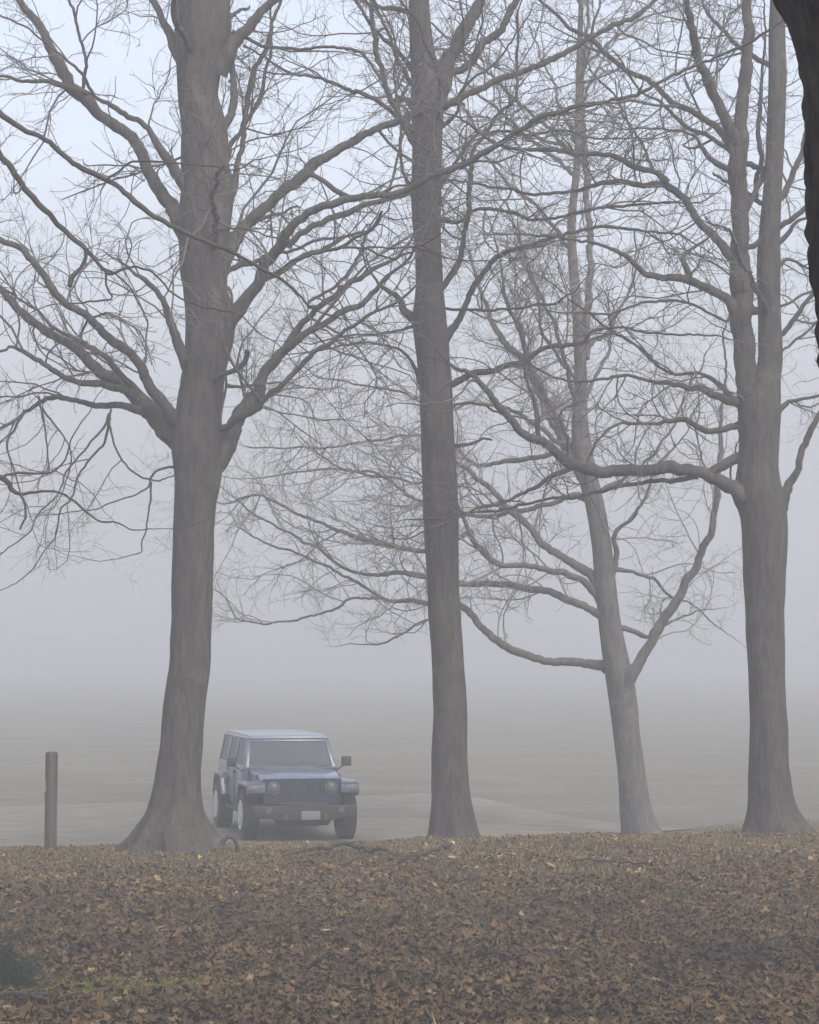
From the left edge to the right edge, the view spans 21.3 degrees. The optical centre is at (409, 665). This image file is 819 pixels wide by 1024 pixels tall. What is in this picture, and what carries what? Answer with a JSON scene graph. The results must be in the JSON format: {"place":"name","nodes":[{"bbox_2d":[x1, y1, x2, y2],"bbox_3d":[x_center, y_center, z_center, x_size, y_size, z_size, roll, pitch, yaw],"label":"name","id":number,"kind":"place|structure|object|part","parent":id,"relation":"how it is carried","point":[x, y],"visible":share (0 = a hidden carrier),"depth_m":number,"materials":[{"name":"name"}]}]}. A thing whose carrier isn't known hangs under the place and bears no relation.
{"place":"outdoors","nodes":[
{"label":"outdoors","id":0,"kind":"place"},
{"bbox_2d":[0,793,696,846],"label":"road","id":1,"kind":"structure","parent":0,"point":[386,817],"depth_m":40.27,"materials":[{"name":"grey asphalt"}]},
{"bbox_2d":[213,729,358,839],"bbox_3d":[-2.211,2.017,37.504,2.120,1.716,4.875,0,0,-13],"label":"off road car","id":2,"kind":"object","parent":1,"relation":"on","point":[287,777],"visible":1,"depth_m":35.95,"materials":[{"name":"blue paint"}]},
{"bbox_3d":[-3.275,1.464,38.921,0.088,0.436,0.840,0,0,-13],"label":"window","id":3,"kind":"part","parent":2,"relation":"part of","materials":[{"name":"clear glass"}]},
{"bbox_3d":[-3.127,2.034,37.888,0.055,0.621,0.680,0,0,-13],"label":"door","id":4,"kind":"part","parent":2,"relation":"part of","materials":[{"name":"blue paint"}]},
{"bbox_3d":[-3.065,1.464,37.994,0.088,0.436,0.780,0,0,-13],"label":"window","id":5,"kind":"part","parent":2,"relation":"part of","materials":[{"name":"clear glass"}]},
{"bbox_3d":[-2.924,2.034,36.996,0.055,0.621,1.050,0,0,-13],"label":"door","id":6,"kind":"part","parent":2,"relation":"part of","materials":[{"name":"blue paint"}]},
{"bbox_3d":[-2.838,1.464,36.995,0.088,0.436,1.030,0,0,-13],"label":"window","id":7,"kind":"part","parent":2,"relation":"part of","materials":[{"name":"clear glass"}]},
{"bbox_2d":[0,667,818,1023],"bbox_3d":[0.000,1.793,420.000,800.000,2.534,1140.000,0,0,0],"label":"ground","id":8,"kind":"structure","parent":0,"point":[540,737],"depth_m":69.64,"materials":[{"name":"plant"}]},
{"bbox_2d":[0,911,57,991],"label":"evergreen bough","id":9,"kind":"object","parent":8,"relation":"on","point":[14,969],"visible":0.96,"depth_m":18.39,"materials":[{"name":"green plant"}]},
{"bbox_2d":[44,751,57,849],"bbox_3d":[-4.829,1.991,29.299,0.186,1.672,0.170,0,0,0],"label":"wooden post","id":10,"kind":"object","parent":8,"relation":"on","point":[50,796],"visible":0.79,"depth_m":29.23,"materials":[{"name":"brown wood"}]},
{"bbox_2d":[2,971,303,1001],"bbox_3d":[-2.464,2.728,18.546,3.582,0.131,1.519,0,0,0],"label":"moss","id":11,"kind":"object","parent":8,"relation":"on","point":[88,985],"visible":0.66,"depth_m":18.43,"materials":[{"name":"green plant"}]},
{"bbox_2d":[0,59,539,530],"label":"branches","id":12,"kind":"object","parent":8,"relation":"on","point":[54,219],"visible":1,"depth_m":21.04,"materials":[{"name":"wood"}]},
{"bbox_2d":[281,841,399,857],"bbox_3d":[-0.753,2.273,26.960,1.479,0.152,0.905,0,0,14],"label":"fallen branch","id":13,"kind":"object","parent":8,"relation":"on","point":[343,843],"visible":1,"depth_m":27.10,"materials":[{"name":"brown wood"}]},
{"bbox_2d":[0,0,786,854],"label":"bare tree","id":14,"kind":"object","parent":8,"relation":"on","point":[190,430],"visible":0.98,"depth_m":27.78,"materials":[{"name":"grey plant"}]},
{"bbox_2d":[0,828,818,1023],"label":"leaf litter","id":15,"kind":"object","parent":8,"relation":"on","point":[649,998],"visible":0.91,"depth_m":20.36,"materials":[{"name":"brown plant"}]},
{"bbox_2d":[0,990,76,1000],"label":"fallen branch","id":16,"kind":"object","parent":15,"relation":"on","point":[19,993],"visible":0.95,"depth_m":17.78,"materials":[{"name":"brown wood"}]},
{"bbox_2d":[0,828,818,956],"bbox_3d":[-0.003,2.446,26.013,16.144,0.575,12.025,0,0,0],"label":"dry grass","id":17,"kind":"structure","parent":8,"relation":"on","point":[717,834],"depth_m":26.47,"materials":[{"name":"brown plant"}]},
{"bbox_2d":[0,828,818,1023],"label":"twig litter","id":18,"kind":"object","parent":8,"relation":"on","point":[412,914],"visible":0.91,"depth_m":22.23,"materials":[{"name":"brown plant"}]},
{"bbox_2d":[406,839,454,857],"bbox_3d":[0.295,2.278,27.005,0.280,0.154,1.376,0,0,18],"label":"fallen branch","id":19,"kind":"object","parent":8,"relation":"on","point":[448,845],"visible":1,"depth_m":26.88,"materials":[{"name":"wood"}]},
{"bbox_2d":[113,0,813,834],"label":"bare tree","id":20,"kind":"object","parent":8,"relation":"on","point":[617,668],"visible":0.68,"depth_m":38.56,"materials":[{"name":"grey plant"}]},
{"bbox_2d":[123,0,814,839],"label":"bare tree","id":21,"kind":"object","parent":8,"relation":"on","point":[451,812],"visible":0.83,"depth_m":29.39,"materials":[{"name":"grey plant"}]},
{"bbox_2d":[327,0,818,835],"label":"bare tree","id":22,"kind":"object","parent":8,"relation":"on","point":[759,492],"visible":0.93,"depth_m":28.86,"materials":[{"name":"grey plant"}]},
{"bbox_2d":[570,857,653,866],"bbox_3d":[2.405,2.289,25.432,1.026,0.074,0.312,0,0,28],"label":"fallen branch","id":23,"kind":"object","parent":8,"relation":"on","point":[607,860],"visible":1,"depth_m":25.54,"materials":[{"name":"wood"}]},
{"bbox_2d":[664,819,818,833],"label":"field grass","id":24,"kind":"structure","parent":8,"relation":"on","point":[719,827],"depth_m":40.76,"materials":[{"name":"plant"}]},
{"bbox_2d":[773,0,818,366],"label":"bare tree","id":25,"kind":"object","parent":8,"relation":"on","point":[800,18],"visible":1,"depth_m":6.95,"materials":[{"name":"grey plant"}]},
{"bbox_2d":[0,0,818,666],"label":"sky","id":26,"kind":"structure","parent":0,"point":[93,615],"materials":[{"name":"grey"}]}
]}

